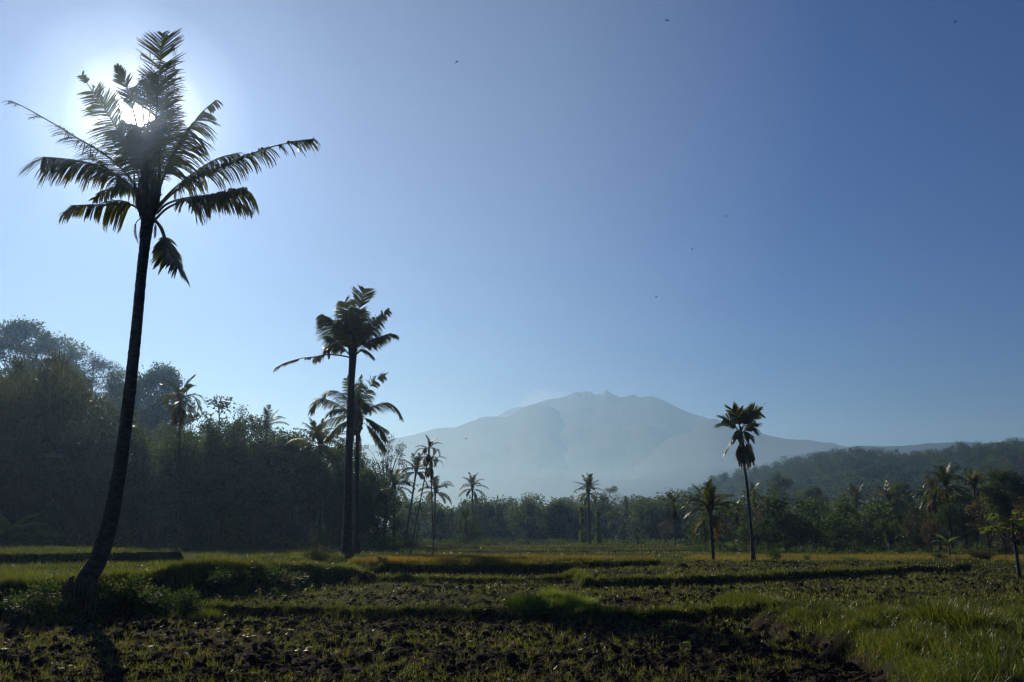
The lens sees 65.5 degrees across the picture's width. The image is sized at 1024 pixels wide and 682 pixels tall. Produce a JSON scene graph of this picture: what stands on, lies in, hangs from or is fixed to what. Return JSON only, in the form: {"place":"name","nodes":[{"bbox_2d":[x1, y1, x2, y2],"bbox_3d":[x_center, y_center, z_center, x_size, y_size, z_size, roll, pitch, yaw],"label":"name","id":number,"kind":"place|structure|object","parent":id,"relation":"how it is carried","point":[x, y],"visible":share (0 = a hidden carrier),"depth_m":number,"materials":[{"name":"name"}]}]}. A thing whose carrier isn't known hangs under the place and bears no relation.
{"place":"outdoors","nodes":[
{"label":"outdoors","id":0,"kind":"place"},
{"bbox_2d":[325,404,569,503],"bbox_3d":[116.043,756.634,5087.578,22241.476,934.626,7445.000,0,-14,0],"label":"shoulder mountain","id":1,"kind":"structure","parent":0,"point":[524,444],"depth_m":4479.40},
{"bbox_2d":[0,456,1023,681],"bbox_3d":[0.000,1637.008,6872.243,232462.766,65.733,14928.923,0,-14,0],"label":"ground","id":2,"kind":"structure","parent":0,"point":[858,661],"depth_m":23.60,"materials":[{"name":"soil"}]},
{"bbox_2d":[6,606,30,626],"bbox_3d":[-13.939,7.949,22.560,1.198,0.928,1.224,0,-14,0],"label":"tree stump","id":3,"kind":"object","parent":2,"relation":"on","point":[14,620],"visible":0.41,"depth_m":22.41,"materials":[{"name":"brown wood"}]},
{"bbox_2d":[0,534,36,546],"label":"bush","id":4,"kind":"object","parent":2,"relation":"on","point":[17,540],"visible":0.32,"depth_m":65.87,"materials":[{"name":"green plant"}]},
{"bbox_2d":[0,512,51,542],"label":"banana plant","id":5,"kind":"object","parent":2,"relation":"on","point":[6,524],"visible":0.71,"depth_m":68.08,"materials":[{"name":"green plant"}]},
{"bbox_2d":[8,525,61,547],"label":"bush","id":6,"kind":"object","parent":2,"relation":"on","point":[43,537],"visible":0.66,"depth_m":69.93,"materials":[{"name":"green plant"}]},
{"bbox_2d":[0,579,81,626],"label":"bush","id":7,"kind":"object","parent":2,"relation":"on","point":[39,605],"visible":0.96,"depth_m":22.60,"materials":[{"name":"green plant"}]},
{"bbox_2d":[0,315,92,406],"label":"broadleaf tree","id":8,"kind":"object","parent":2,"relation":"on","point":[18,333],"visible":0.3,"depth_m":166.82,"materials":[{"name":"green plant"}]},
{"bbox_2d":[5,363,103,539],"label":"broadleaf tree","id":9,"kind":"object","parent":2,"relation":"on","point":[77,373],"visible":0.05,"depth_m":105.16,"materials":[{"name":"green plant"}]},
{"bbox_2d":[0,347,118,545],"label":"bamboo clump","id":10,"kind":"object","parent":2,"relation":"on","point":[51,406],"visible":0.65,"depth_m":90.79,"materials":[{"name":"green plant"}]},
{"bbox_2d":[33,340,108,415],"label":"feathery tree","id":11,"kind":"object","parent":2,"relation":"on","point":[93,370],"visible":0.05,"depth_m":177.63,"materials":[{"name":"green plant"}]},
{"bbox_2d":[48,393,145,546],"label":"glossy tree","id":12,"kind":"object","parent":2,"relation":"on","point":[94,520],"visible":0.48,"depth_m":88.33,"materials":[{"name":"green plant"}]},
{"bbox_2d":[77,352,141,399],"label":"feathery tree","id":13,"kind":"object","parent":2,"relation":"on","point":[94,360],"visible":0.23,"depth_m":182.05,"materials":[{"name":"green plant"}]},
{"bbox_2d":[58,392,160,544],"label":"broadleaf tree","id":14,"kind":"object","parent":2,"relation":"on","point":[115,411],"visible":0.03,"depth_m":112.80,"materials":[{"name":"green plant"}]},
{"bbox_2d":[84,576,149,616],"bbox_3d":[-12.201,7.813,24.258,2.022,1.311,2.209,-11,-18,39],"label":"bush","id":15,"kind":"object","parent":2,"relation":"on","point":[106,598],"visible":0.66,"depth_m":24.04,"materials":[{"name":"green plant"}]},
{"bbox_2d":[70,426,167,544],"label":"broadleaf tree","id":16,"kind":"object","parent":2,"relation":"on","point":[141,449],"visible":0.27,"depth_m":95.31,"materials":[{"name":"green plant"}]},
{"bbox_2d":[99,368,159,433],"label":"broadleaf tree","id":17,"kind":"object","parent":2,"relation":"on","point":[114,387],"visible":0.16,"depth_m":149.60,"materials":[{"name":"green plant"}]},
{"bbox_2d":[98,572,178,617],"bbox_3d":[-11.873,7.976,24.749,2.678,1.566,2.622,-1,-14,3],"label":"bush","id":18,"kind":"object","parent":2,"relation":"on","point":[143,596],"visible":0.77,"depth_m":24.66,"materials":[{"name":"green plant"}]},
{"bbox_2d":[101,420,202,548],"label":"bamboo clump","id":19,"kind":"object","parent":2,"relation":"on","point":[150,509],"visible":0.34,"depth_m":97.50,"materials":[{"name":"green plant"}]},
{"bbox_2d":[108,361,196,532],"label":"broadleaf tree","id":20,"kind":"object","parent":2,"relation":"on","point":[155,378],"visible":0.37,"depth_m":150.42,"materials":[{"name":"green plant"}]},
{"bbox_2d":[2,28,320,613],"bbox_3d":[-11.772,-1.437,25.930,11.011,19.584,3.637,0,-14,0],"label":"coconut palm","id":21,"kind":"object","parent":2,"relation":"on","point":[144,156],"visible":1,"depth_m":26.69,"materials":[{"name":"green plant"}]},
{"bbox_2d":[148,420,205,544],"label":"broadleaf tree","id":22,"kind":"object","parent":2,"relation":"on","point":[167,427],"visible":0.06,"depth_m":110.47,"materials":[{"name":"green plant"}]},
{"bbox_2d":[157,373,206,547],"bbox_3d":[-25.088,9.014,59.528,3.756,13.990,3.759,0,-14,0],"label":"betel palm","id":23,"kind":"object","parent":2,"relation":"on","point":[178,415],"visible":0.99,"depth_m":60.14,"materials":[{"name":"green plant"}]},
{"bbox_2d":[159,583,207,618],"bbox_3d":[-10.081,8.101,24.503,1.417,1.253,1.548,5,-14,-19],"label":"bush","id":24,"kind":"object","parent":2,"relation":"on","point":[184,599],"visible":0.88,"depth_m":24.25,"materials":[{"name":"green plant"}]},
{"bbox_2d":[141,428,237,548],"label":"broadleaf tree","id":25,"kind":"object","parent":2,"relation":"on","point":[192,511],"visible":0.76,"depth_m":94.94,"materials":[{"name":"green plant"}]},
{"bbox_2d":[0,401,394,547],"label":"forest","id":26,"kind":"object","parent":2,"relation":"on","point":[231,536],"visible":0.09,"depth_m":101.30,"materials":[{"name":"green plant"}]},
{"bbox_2d":[186,605,222,618],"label":"grass clump","id":27,"kind":"object","parent":2,"relation":"on","point":[202,615],"visible":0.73,"depth_m":24.26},
{"bbox_2d":[188,396,235,545],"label":"slender tree","id":28,"kind":"object","parent":2,"relation":"on","point":[221,405],"visible":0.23,"depth_m":107.49,"materials":[{"name":"green plant"}]},
{"bbox_2d":[149,413,277,544],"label":"bamboo clump","id":29,"kind":"object","parent":2,"relation":"on","point":[209,428],"visible":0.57,"depth_m":96.41,"materials":[{"name":"green plant"}]},
{"bbox_2d":[204,564,252,597],"bbox_3d":[-10.349,8.658,28.586,2.006,1.301,2.191,4,-14,-17],"label":"bush","id":30,"kind":"object","parent":2,"relation":"on","point":[220,580],"visible":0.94,"depth_m":28.62,"materials":[{"name":"green plant"}]},
{"bbox_2d":[215,404,270,532],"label":"broadleaf tree","id":31,"kind":"object","parent":2,"relation":"on","point":[252,420],"visible":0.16,"depth_m":110.18,"materials":[{"name":"green plant"}]},
{"bbox_2d":[203,427,307,545],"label":"broadleaf tree","id":32,"kind":"object","parent":2,"relation":"on","point":[256,515],"visible":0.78,"depth_m":96.00,"materials":[{"name":"green plant"}]},
{"bbox_2d":[225,405,287,544],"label":"broadleaf tree","id":33,"kind":"object","parent":2,"relation":"on","point":[248,424],"visible":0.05,"depth_m":112.43,"materials":[{"name":"green plant"}]},
{"bbox_2d":[246,405,289,438],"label":"coconut palm","id":34,"kind":"object","parent":2,"relation":"on","point":[266,423],"visible":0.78,"depth_m":112.29,"materials":[{"name":"green plant"}]},
{"bbox_2d":[234,427,323,544],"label":"broadleaf tree","id":35,"kind":"object","parent":2,"relation":"on","point":[277,527],"visible":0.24,"depth_m":98.95,"materials":[{"name":"green plant"}]},
{"bbox_2d":[252,564,307,594],"bbox_3d":[-9.132,9.349,31.029,2.427,1.288,2.478,7,-15,-27],"label":"bush","id":36,"kind":"object","parent":2,"relation":"on","point":[280,579],"visible":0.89,"depth_m":30.92,"materials":[{"name":"green plant"}]},
{"bbox_2d":[255,435,369,543],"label":"broadleaf tree","id":37,"kind":"object","parent":2,"relation":"on","point":[306,512],"visible":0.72,"depth_m":94.42,"materials":[{"name":"green plant"}]},
{"bbox_2d":[284,418,345,544],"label":"coconut palm","id":38,"kind":"object","parent":2,"relation":"on","point":[303,451],"visible":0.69,"depth_m":95.00,"materials":[{"name":"green plant"}]},
{"bbox_2d":[295,543,339,561],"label":"bush","id":39,"kind":"object","parent":2,"relation":"on","point":[320,553],"visible":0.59,"depth_m":39.41,"materials":[{"name":"green plant"}]},
{"bbox_2d":[273,285,398,562],"bbox_3d":[-10.705,4.758,48.014,7.484,17.047,2.508,0,-14,0],"label":"coconut palm","id":40,"kind":"object","parent":2,"relation":"on","point":[353,332],"visible":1,"depth_m":49.08,"materials":[{"name":"green plant"}]},
{"bbox_2d":[312,434,384,533],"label":"broadleaf tree","id":41,"kind":"object","parent":2,"relation":"on","point":[365,471],"visible":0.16,"depth_m":104.69,"materials":[{"name":"green plant"}]},
{"bbox_2d":[308,372,403,554],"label":"coconut palm","id":42,"kind":"object","parent":2,"relation":"on","point":[362,404],"visible":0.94,"depth_m":65.98,"materials":[{"name":"green plant"}]},
{"bbox_2d":[340,478,392,544],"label":"bamboo clump","id":43,"kind":"object","parent":2,"relation":"on","point":[365,519],"visible":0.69,"depth_m":94.42,"materials":[{"name":"green plant"}]},
{"bbox_2d":[352,447,400,536],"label":"broadleaf tree","id":44,"kind":"object","parent":2,"relation":"on","point":[375,468],"visible":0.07,"depth_m":111.09,"materials":[{"name":"green plant"}]},
{"bbox_2d":[364,479,399,543],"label":"slender tree","id":45,"kind":"object","parent":2,"relation":"on","point":[382,482],"visible":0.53,"depth_m":101.98,"materials":[{"name":"green plant"}]},
{"bbox_2d":[363,433,412,538],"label":"broadleaf tree","id":46,"kind":"object","parent":2,"relation":"on","point":[399,452],"visible":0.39,"depth_m":125.91,"materials":[{"name":"green plant"}]},
{"bbox_2d":[376,465,418,542],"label":"coconut palm","id":47,"kind":"object","parent":2,"relation":"on","point":[394,477],"visible":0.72,"depth_m":110.13,"materials":[{"name":"green plant"}]},
{"bbox_2d":[394,452,433,542],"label":"coconut palm","id":48,"kind":"object","parent":2,"relation":"on","point":[415,467],"visible":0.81,"depth_m":116.36,"materials":[{"name":"green plant"}]},
{"bbox_2d":[402,500,430,541],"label":"slender tree","id":49,"kind":"object","parent":2,"relation":"on","point":[420,510],"visible":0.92,"depth_m":115.50,"materials":[{"name":"green plant"}]},
{"bbox_2d":[1,620,846,681],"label":"straw","id":50,"kind":"object","parent":2,"relation":"on","point":[716,679],"visible":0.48,"depth_m":17.30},
{"bbox_2d":[409,434,442,554],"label":"betel palm","id":51,"kind":"object","parent":2,"relation":"on","point":[427,460],"visible":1,"depth_m":69.23,"materials":[{"name":"green plant"}]},
{"bbox_2d":[417,448,446,553],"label":"betel palm","id":52,"kind":"object","parent":2,"relation":"on","point":[435,460],"visible":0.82,"depth_m":70.96,"materials":[{"name":"green plant"}]},
{"bbox_2d":[415,475,452,539],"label":"coconut palm","id":53,"kind":"object","parent":2,"relation":"on","point":[435,484],"visible":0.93,"depth_m":125.61,"materials":[{"name":"green plant"}]},
{"bbox_2d":[453,507,477,541],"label":"banana plant","id":54,"kind":"object","parent":2,"relation":"on","point":[465,528],"visible":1,"depth_m":116.92,"materials":[{"name":"green plant"}]},
{"bbox_2d":[458,472,488,540],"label":"coconut palm","id":55,"kind":"object","parent":2,"relation":"on","point":[471,481],"visible":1,"depth_m":132.76,"materials":[{"name":"green plant"}]},
{"bbox_2d":[459,514,487,540],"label":"broadleaf tree","id":56,"kind":"object","parent":2,"relation":"on","point":[471,535],"visible":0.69,"depth_m":124.16,"materials":[{"name":"green plant"}]},
{"bbox_2d":[0,549,978,681],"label":"bank grass","id":57,"kind":"structure","parent":2,"relation":"on","point":[894,650],"depth_m":26.19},
{"bbox_2d":[348,553,655,565],"bbox_3d":[-0.174,11.924,43.540,17.320,0.616,8.406,0,-14,0],"label":"rice crop","id":58,"kind":"object","parent":2,"relation":"on","point":[447,558],"visible":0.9,"depth_m":42.48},
{"bbox_2d":[0,558,1023,681],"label":"soil clods","id":59,"kind":"object","parent":2,"relation":"on","point":[773,675],"visible":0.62,"depth_m":17.76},
{"bbox_2d":[0,543,1023,681],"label":"grass","id":60,"kind":"structure","parent":2,"relation":"on","point":[11,569],"depth_m":25.38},
{"bbox_2d":[2,518,1023,553],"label":"undergrowth","id":61,"kind":"object","parent":2,"relation":"on","point":[731,547],"visible":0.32,"depth_m":92.96,"materials":[{"name":"green plant"}]},
{"bbox_2d":[3,541,1023,560],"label":"grass","id":62,"kind":"structure","parent":2,"relation":"on","point":[288,551],"depth_m":82.06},
{"bbox_2d":[502,591,553,611],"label":"grass clump","id":63,"kind":"object","parent":2,"relation":"on","point":[527,600],"visible":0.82,"depth_m":24.09,"materials":[{"name":"green plant"}]},
{"bbox_2d":[543,501,575,536],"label":"broadleaf tree","id":64,"kind":"object","parent":2,"relation":"on","point":[560,509],"visible":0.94,"depth_m":135.98,"materials":[{"name":"green plant"}]},
{"bbox_2d":[380,487,750,541],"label":"forest","id":65,"kind":"object","parent":2,"relation":"on","point":[485,511],"visible":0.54,"depth_m":140.33,"materials":[{"name":"green plant"}]},
{"bbox_2d":[549,593,601,608],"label":"grass clump","id":66,"kind":"object","parent":2,"relation":"on","point":[565,601],"visible":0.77,"depth_m":24.41,"materials":[{"name":"green plant"}]},
{"bbox_2d":[578,505,585,543],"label":"creeper pole","id":67,"kind":"object","parent":2,"relation":"on","point":[582,533],"visible":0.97,"depth_m":110.89,"materials":[{"name":"green plant"}]},
{"bbox_2d":[573,472,605,543],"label":"coconut palm","id":68,"kind":"object","parent":2,"relation":"on","point":[588,485],"visible":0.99,"depth_m":115.83,"materials":[{"name":"green plant"}]},
{"bbox_2d":[598,486,617,540],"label":"slender tree","id":69,"kind":"object","parent":2,"relation":"on","point":[605,495],"visible":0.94,"depth_m":121.84,"materials":[{"name":"green plant"}]},
{"bbox_2d":[662,490,682,546],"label":"betel palm","id":70,"kind":"object","parent":2,"relation":"on","point":[674,516],"visible":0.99,"depth_m":97.74,"materials":[{"name":"green plant"}]},
{"bbox_2d":[697,511,713,549],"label":"conical tree","id":71,"kind":"object","parent":2,"relation":"on","point":[706,538],"visible":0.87,"depth_m":89.37,"materials":[{"name":"green plant"}]},
{"bbox_2d":[681,479,744,560],"bbox_3d":[14.783,13.420,59.507,4.464,6.215,4.234,12,-18,-41],"label":"coconut palm","id":72,"kind":"object","parent":2,"relation":"on","point":[709,500],"visible":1,"depth_m":59.47,"materials":[{"name":"green plant"}]},
{"bbox_2d":[713,401,765,560],"bbox_3d":[17.347,10.226,58.962,4.189,11.757,2.519,0,-14,0],"label":"betel palm","id":73,"kind":"object","parent":2,"relation":"on","point":[748,416],"visible":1,"depth_m":59.71,"materials":[{"name":"green plant"}]},
{"bbox_2d":[714,589,784,605],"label":"grass clump","id":74,"kind":"object","parent":2,"relation":"on","point":[750,596],"visible":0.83,"depth_m":26.32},
{"bbox_2d":[766,471,799,531],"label":"broadleaf tree","id":75,"kind":"object","parent":2,"relation":"on","point":[775,484],"visible":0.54,"depth_m":161.39,"materials":[{"name":"green plant"}]},
{"bbox_2d":[779,510,802,546],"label":"dry tree","id":76,"kind":"object","parent":2,"relation":"on","point":[790,516],"visible":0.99,"depth_m":97.26,"materials":[{"name":"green plant"}]},
{"bbox_2d":[796,484,828,518],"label":"broadleaf tree","id":77,"kind":"object","parent":2,"relation":"on","point":[812,490],"visible":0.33,"depth_m":146.80,"materials":[{"name":"green plant"}]},
{"bbox_2d":[655,436,1023,530],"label":"forest","id":78,"kind":"object","parent":2,"relation":"on","point":[875,466],"visible":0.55,"depth_m":395.57,"materials":[{"name":"green plant"}]},
{"bbox_2d":[682,481,1023,546],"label":"forest","id":79,"kind":"object","parent":2,"relation":"on","point":[816,520],"visible":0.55,"depth_m":102.33,"materials":[{"name":"green plant"}]},
{"bbox_2d":[683,553,1023,561],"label":"rice crop","id":80,"kind":"object","parent":2,"relation":"on","point":[816,557],"visible":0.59,"depth_m":65.87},
{"bbox_2d":[839,483,873,517],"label":"coconut palm","id":81,"kind":"object","parent":2,"relation":"on","point":[855,492],"visible":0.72,"depth_m":122.54,"materials":[{"name":"green plant"}]},
{"bbox_2d":[850,514,877,548],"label":"glossy tree","id":82,"kind":"object","parent":2,"relation":"on","point":[864,522],"visible":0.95,"depth_m":93.35,"materials":[{"name":"green plant"}]},
{"bbox_2d":[858,600,905,621],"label":"grass clump","id":83,"kind":"object","parent":2,"relation":"on","point":[894,611],"visible":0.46,"depth_m":19.04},
{"bbox_2d":[867,480,911,535],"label":"coconut palm","id":84,"kind":"object","parent":2,"relation":"on","point":[886,494],"visible":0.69,"depth_m":115.64,"materials":[{"name":"green plant"}]},
{"bbox_2d":[874,518,904,550],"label":"bamboo clump","id":85,"kind":"object","parent":2,"relation":"on","point":[887,532],"visible":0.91,"depth_m":89.28,"materials":[{"name":"green plant"}]},
{"bbox_2d":[758,593,1023,681],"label":"long grass","id":86,"kind":"structure","parent":2,"relation":"on","point":[883,620],"depth_m":15.43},
{"bbox_2d":[885,481,914,541],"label":"broadleaf tree","id":87,"kind":"object","parent":2,"relation":"on","point":[901,485],"visible":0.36,"depth_m":124.96,"materials":[{"name":"green plant"}]},
{"bbox_2d":[897,501,931,551],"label":"glossy tree","id":88,"kind":"object","parent":2,"relation":"on","point":[915,540],"visible":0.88,"depth_m":85.54,"materials":[{"name":"green plant"}]},
{"bbox_2d":[877,624,960,649],"bbox_3d":[7.312,5.429,14.610,1.518,0.497,1.472,0,-14,0],"label":"grass clump","id":89,"kind":"object","parent":2,"relation":"on","point":[906,634],"visible":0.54,"depth_m":14.42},
{"bbox_2d":[918,513,944,553],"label":"dry tree","id":90,"kind":"object","parent":2,"relation":"on","point":[930,537],"visible":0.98,"depth_m":81.40,"materials":[{"name":"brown plant"}]},
{"bbox_2d":[911,475,957,549],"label":"coconut palm","id":91,"kind":"object","parent":2,"relation":"on","point":[935,503],"visible":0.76,"depth_m":93.91,"materials":[{"name":"green plant"}]},
{"bbox_2d":[898,596,974,626],"bbox_3d":[9.715,6.127,18.067,2.001,0.791,1.879,0,-14,0],"label":"grass clump","id":92,"kind":"object","parent":2,"relation":"on","point":[930,613],"visible":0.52,"depth_m":17.92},
{"bbox_2d":[921,460,972,547],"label":"coconut palm","id":93,"kind":"object","parent":2,"relation":"on","point":[944,476],"visible":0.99,"depth_m":90.43,"materials":[{"name":"green plant"}]},
{"bbox_2d":[931,491,991,548],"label":"broadleaf tree","id":94,"kind":"object","parent":2,"relation":"on","point":[956,520],"visible":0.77,"depth_m":89.35,"materials":[{"name":"green plant"}]},
{"bbox_2d":[926,600,1018,634],"bbox_3d":[10.014,6.014,17.372,1.862,0.738,1.838,0,-14,0],"label":"grass clump","id":95,"kind":"object","parent":2,"relation":"on","point":[981,618],"visible":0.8,"depth_m":17.12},
{"bbox_2d":[950,468,996,548],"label":"coconut palm","id":96,"kind":"object","parent":2,"relation":"on","point":[974,481],"visible":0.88,"depth_m":94.35,"materials":[{"name":"green plant"}]},
{"bbox_2d":[967,547,997,559],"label":"bush","id":97,"kind":"object","parent":2,"relation":"on","point":[982,554],"visible":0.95,"depth_m":59.70,"materials":[{"name":"green plant"}]},
{"bbox_2d":[964,497,1001,549],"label":"dry tree","id":98,"kind":"object","parent":2,"relation":"on","point":[988,535],"visible":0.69,"depth_m":79.95,"materials":[{"name":"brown plant"}]},
{"bbox_2d":[978,510,1023,579],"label":"papaya tree","id":99,"kind":"object","parent":2,"relation":"on","point":[991,528],"visible":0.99,"depth_m":39.65,"materials":[{"name":"green plant"}]},
{"bbox_2d":[979,468,1023,544],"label":"broadleaf tree","id":100,"kind":"object","parent":2,"relation":"on","point":[1001,500],"visible":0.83,"depth_m":97.54,"materials":[{"name":"green plant"}]},
{"bbox_2d":[986,514,1020,554],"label":"glossy tree","id":101,"kind":"object","parent":2,"relation":"on","point":[1008,546],"visible":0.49,"depth_m":73.64,"materials":[{"name":"green plant"}]},
{"bbox_2d":[1007,496,1023,544],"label":"dry tree","id":102,"kind":"object","parent":2,"relation":"on","point":[1020,533],"visible":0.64,"depth_m":72.08,"materials":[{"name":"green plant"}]},
{"bbox_2d":[0,0,1023,447],"label":"sky","id":103,"kind":"structure","parent":0,"point":[527,211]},
{"bbox_2d":[376,479,690,524],"bbox_3d":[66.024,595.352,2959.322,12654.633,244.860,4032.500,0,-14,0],"label":"foothills","id":104,"kind":"structure","parent":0,"point":[648,487],"depth_m":2910.03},
{"bbox_2d":[512,390,708,496],"bbox_3d":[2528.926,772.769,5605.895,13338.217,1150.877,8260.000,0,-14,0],"label":"mountain","id":105,"kind":"structure","parent":0,"point":[606,434],"depth_m":4927.74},
{"bbox_2d":[628,419,846,486],"bbox_3d":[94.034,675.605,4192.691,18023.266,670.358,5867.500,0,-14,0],"label":"mountain","id":106,"kind":"structure","parent":0,"point":[695,456],"depth_m":4014.18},
{"bbox_2d":[628,441,1023,501],"bbox_3d":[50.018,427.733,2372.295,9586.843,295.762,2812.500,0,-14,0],"label":"range","id":107,"kind":"structure","parent":0,"point":[907,449],"depth_m":2448.95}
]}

